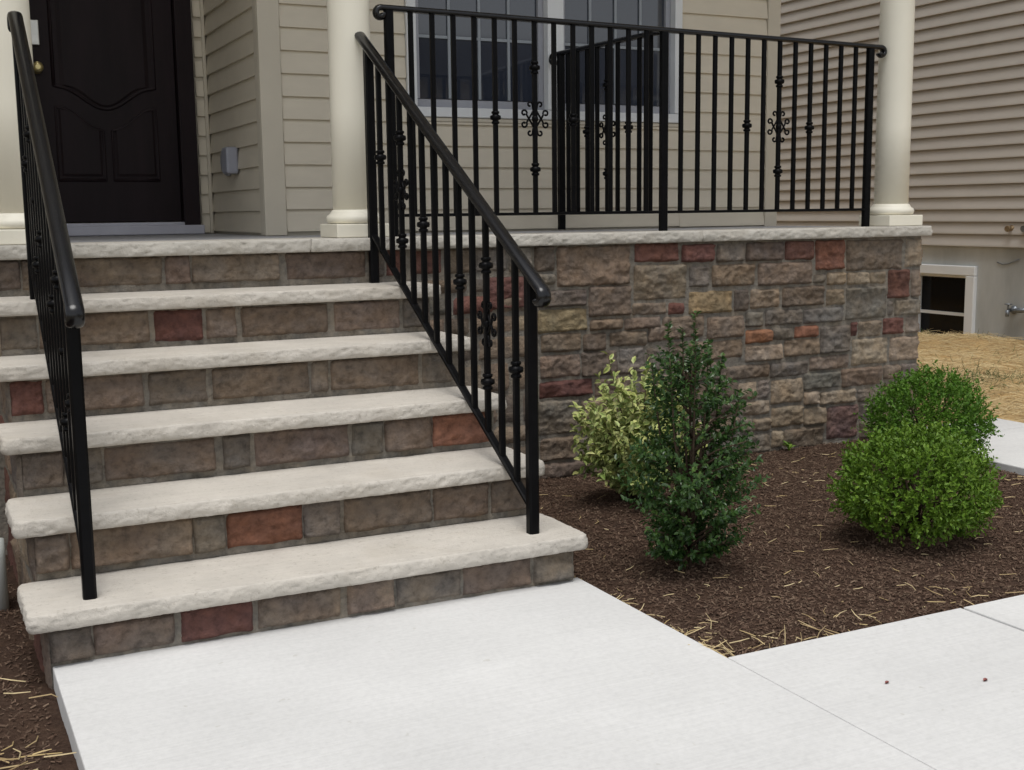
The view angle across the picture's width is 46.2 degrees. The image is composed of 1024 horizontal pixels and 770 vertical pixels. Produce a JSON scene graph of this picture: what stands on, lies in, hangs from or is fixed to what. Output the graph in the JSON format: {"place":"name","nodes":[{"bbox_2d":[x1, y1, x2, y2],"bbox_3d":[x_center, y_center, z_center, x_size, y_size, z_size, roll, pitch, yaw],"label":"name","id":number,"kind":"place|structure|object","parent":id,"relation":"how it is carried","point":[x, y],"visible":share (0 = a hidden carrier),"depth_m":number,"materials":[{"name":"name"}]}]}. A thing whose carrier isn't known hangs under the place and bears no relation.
{"place":"outdoors","nodes":[
{"label":"outdoors","id":0,"kind":"place"},
{"bbox_2d":[0,555,78,769],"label":"mulch strip","id":1,"kind":"object","parent":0,"point":[63,746],"visible":0.66,"depth_m":3.00,"materials":[{"name":"brown wood"}]},
{"bbox_2d":[0,538,9,610],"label":"downspout pipe","id":2,"kind":"object","parent":1,"relation":"on","point":[4,600],"visible":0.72,"depth_m":3.73,"materials":[{"name":"plastic"}]},
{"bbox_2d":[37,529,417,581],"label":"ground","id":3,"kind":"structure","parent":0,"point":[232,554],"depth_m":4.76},
{"bbox_2d":[0,281,587,688],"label":"front steps","id":4,"kind":"structure","parent":3,"relation":"on","point":[443,484],"depth_m":3.74,"materials":[{"name":"brown stone"}]},
{"bbox_2d":[7,11,96,599],"bbox_3d":[-1.377,-0.341,3.563,0.048,1.681,1.353,-5,9,-25],"label":"stair handrail","id":5,"kind":"object","parent":4,"relation":"on","point":[55,291],"visible":1,"depth_m":3.36,"materials":[{"name":"black metal"}]},
{"bbox_2d":[354,31,550,534],"bbox_3d":[-0.263,-0.472,4.234,0.048,1.722,1.572,-5,9,-27],"label":"stair handrail","id":6,"kind":"object","parent":4,"relation":"on","point":[537,292],"visible":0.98,"depth_m":4.10,"materials":[{"name":"black metal"}]},
{"bbox_2d":[29,0,780,235],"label":"tan house","id":7,"kind":"structure","parent":3,"relation":"on","point":[161,117],"depth_m":6.37,"materials":[{"name":"plastic"}]},
{"bbox_2d":[29,0,181,222],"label":"door","id":8,"kind":"structure","parent":7,"relation":"in","point":[104,69],"depth_m":6.42,"materials":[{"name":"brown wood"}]},
{"bbox_2d":[404,0,682,123],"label":"window frame","id":9,"kind":"structure","parent":7,"relation":"in","point":[659,13],"depth_m":6.24,"materials":[{"name":"white plastic"}]},
{"bbox_2d":[0,226,932,554],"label":"stone porch","id":10,"kind":"object","parent":3,"relation":"on","point":[812,332],"visible":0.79,"depth_m":5.46,"materials":[{"name":"brown stone"}]},
{"bbox_2d":[0,0,33,244],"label":"porch column","id":11,"kind":"structure","parent":10,"relation":"on","point":[12,226],"depth_m":4.22,"materials":[{"name":"beige paint"}]},
{"bbox_2d":[320,0,388,237],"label":"porch column","id":12,"kind":"structure","parent":10,"relation":"on","point":[347,20],"depth_m":4.78,"materials":[{"name":"beige paint"}]},
{"bbox_2d":[549,32,659,229],"bbox_3d":[0.444,-1.221,5.902,0.048,0.910,0.932,-6,10,-30],"label":"return railing","id":13,"kind":"object","parent":10,"relation":"on","point":[564,192],"visible":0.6,"depth_m":5.94,"materials":[{"name":"black metal"}]},
{"bbox_2d":[372,4,886,236],"bbox_3d":[0.661,-1.169,5.461,2.711,0.927,0.047,-5,9,-26],"label":"porch railing","id":14,"kind":"object","parent":10,"relation":"on","point":[386,15],"visible":0.99,"depth_m":5.42,"materials":[{"name":"black metal"}]},
{"bbox_2d":[859,0,922,225],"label":"porch column","id":15,"kind":"structure","parent":10,"relation":"on","point":[890,206],"depth_m":6.04,"materials":[{"name":"beige paint"}]},
{"bbox_2d":[777,0,1023,339],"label":"neighbor house","id":16,"kind":"structure","parent":3,"relation":"on","point":[966,187],"depth_m":10.63,"materials":[{"name":"beige plastic"}]},
{"bbox_2d":[918,264,977,335],"bbox_3d":[3.904,-0.748,10.843,0.128,0.676,0.786,-5,9,-26],"label":"basement window","id":17,"kind":"structure","parent":16,"relation":"in","point":[948,293],"depth_m":10.84,"materials":[{"name":"white plastic"}]},
{"bbox_2d":[53,578,934,769],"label":"front walk","id":18,"kind":"structure","parent":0,"point":[576,674],"depth_m":2.84,"materials":[{"name":"concrete"}]},
{"bbox_2d":[0,438,1023,769],"bbox_3d":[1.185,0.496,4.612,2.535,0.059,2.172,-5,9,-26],"label":"mulch bed","id":19,"kind":"object","parent":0,"point":[697,610],"visible":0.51,"depth_m":3.94,"materials":[{"name":"brown wood"}]},
{"bbox_2d":[568,351,707,500],"bbox_3d":[0.479,0.169,4.699,0.556,0.614,0.518,-5,9,-26],"label":"euonymus shrub","id":20,"kind":"object","parent":19,"relation":"on","point":[610,438],"visible":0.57,"depth_m":4.62,"materials":[{"name":"green plant"}]},
{"bbox_2d":[613,310,771,570],"bbox_3d":[0.580,0.183,3.791,0.530,0.838,0.507,-5,9,-26],"label":"holly shrub","id":21,"kind":"object","parent":19,"relation":"on","point":[693,492],"visible":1,"depth_m":3.76,"materials":[{"name":"green plant"}]},
{"bbox_2d":[783,441,795,449],"bbox_3d":[1.339,0.302,5.840,0.068,0.064,0.079,7,11,42],"label":"weed sprig","id":22,"kind":"object","parent":19,"relation":"on","point":[788,445],"visible":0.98,"depth_m":5.84,"materials":[{"name":"green plant"}]},
{"bbox_2d":[826,415,1005,548],"bbox_3d":[1.395,0.324,4.167,0.596,0.447,0.596,3,9,27],"label":"boxwood shrub","id":23,"kind":"object","parent":19,"relation":"on","point":[879,496],"visible":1,"depth_m":4.04,"materials":[{"name":"green plant"}]},
{"bbox_2d":[851,359,1004,464],"bbox_3d":[1.889,0.122,5.448,0.603,0.466,0.604,-5,9,-26],"label":"boxwood shrub","id":24,"kind":"object","parent":19,"relation":"on","point":[903,401],"visible":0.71,"depth_m":5.34,"materials":[{"name":"green plant"}]},
{"bbox_2d":[728,608,1023,769],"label":"garden path","id":25,"kind":"structure","parent":0,"point":[936,702],"depth_m":2.92,"materials":[{"name":"concrete"}]},
{"bbox_2d":[872,418,1023,439],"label":"garden path","id":26,"kind":"structure","parent":0,"point":[1001,424],"depth_m":6.34,"materials":[{"name":"concrete"}]},
{"bbox_2d":[915,332,1023,425],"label":"straw lawn","id":27,"kind":"structure","parent":0,"point":[977,343],"depth_m":9.33,"materials":[{"name":"beige plant"}]},
{"bbox_2d":[0,329,1023,769],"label":"straw","id":28,"kind":"object","parent":27,"relation":"on","point":[1018,359],"visible":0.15,"depth_m":8.00,"materials":[{"name":"beige plant"}]},
{"bbox_2d":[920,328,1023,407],"bbox_3d":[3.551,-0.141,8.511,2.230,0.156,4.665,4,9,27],"label":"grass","id":29,"kind":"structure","parent":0,"point":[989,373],"depth_m":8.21,"materials":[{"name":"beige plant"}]},
{"bbox_2d":[961,427,1023,474],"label":"garden path","id":30,"kind":"structure","parent":0,"point":[1008,448],"depth_m":5.69,"materials":[{"name":"concrete"}]},
{"bbox_2d":[963,594,1023,630],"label":"garden path","id":31,"kind":"structure","parent":0,"point":[1009,611],"depth_m":3.43,"materials":[{"name":"concrete"}]}
]}

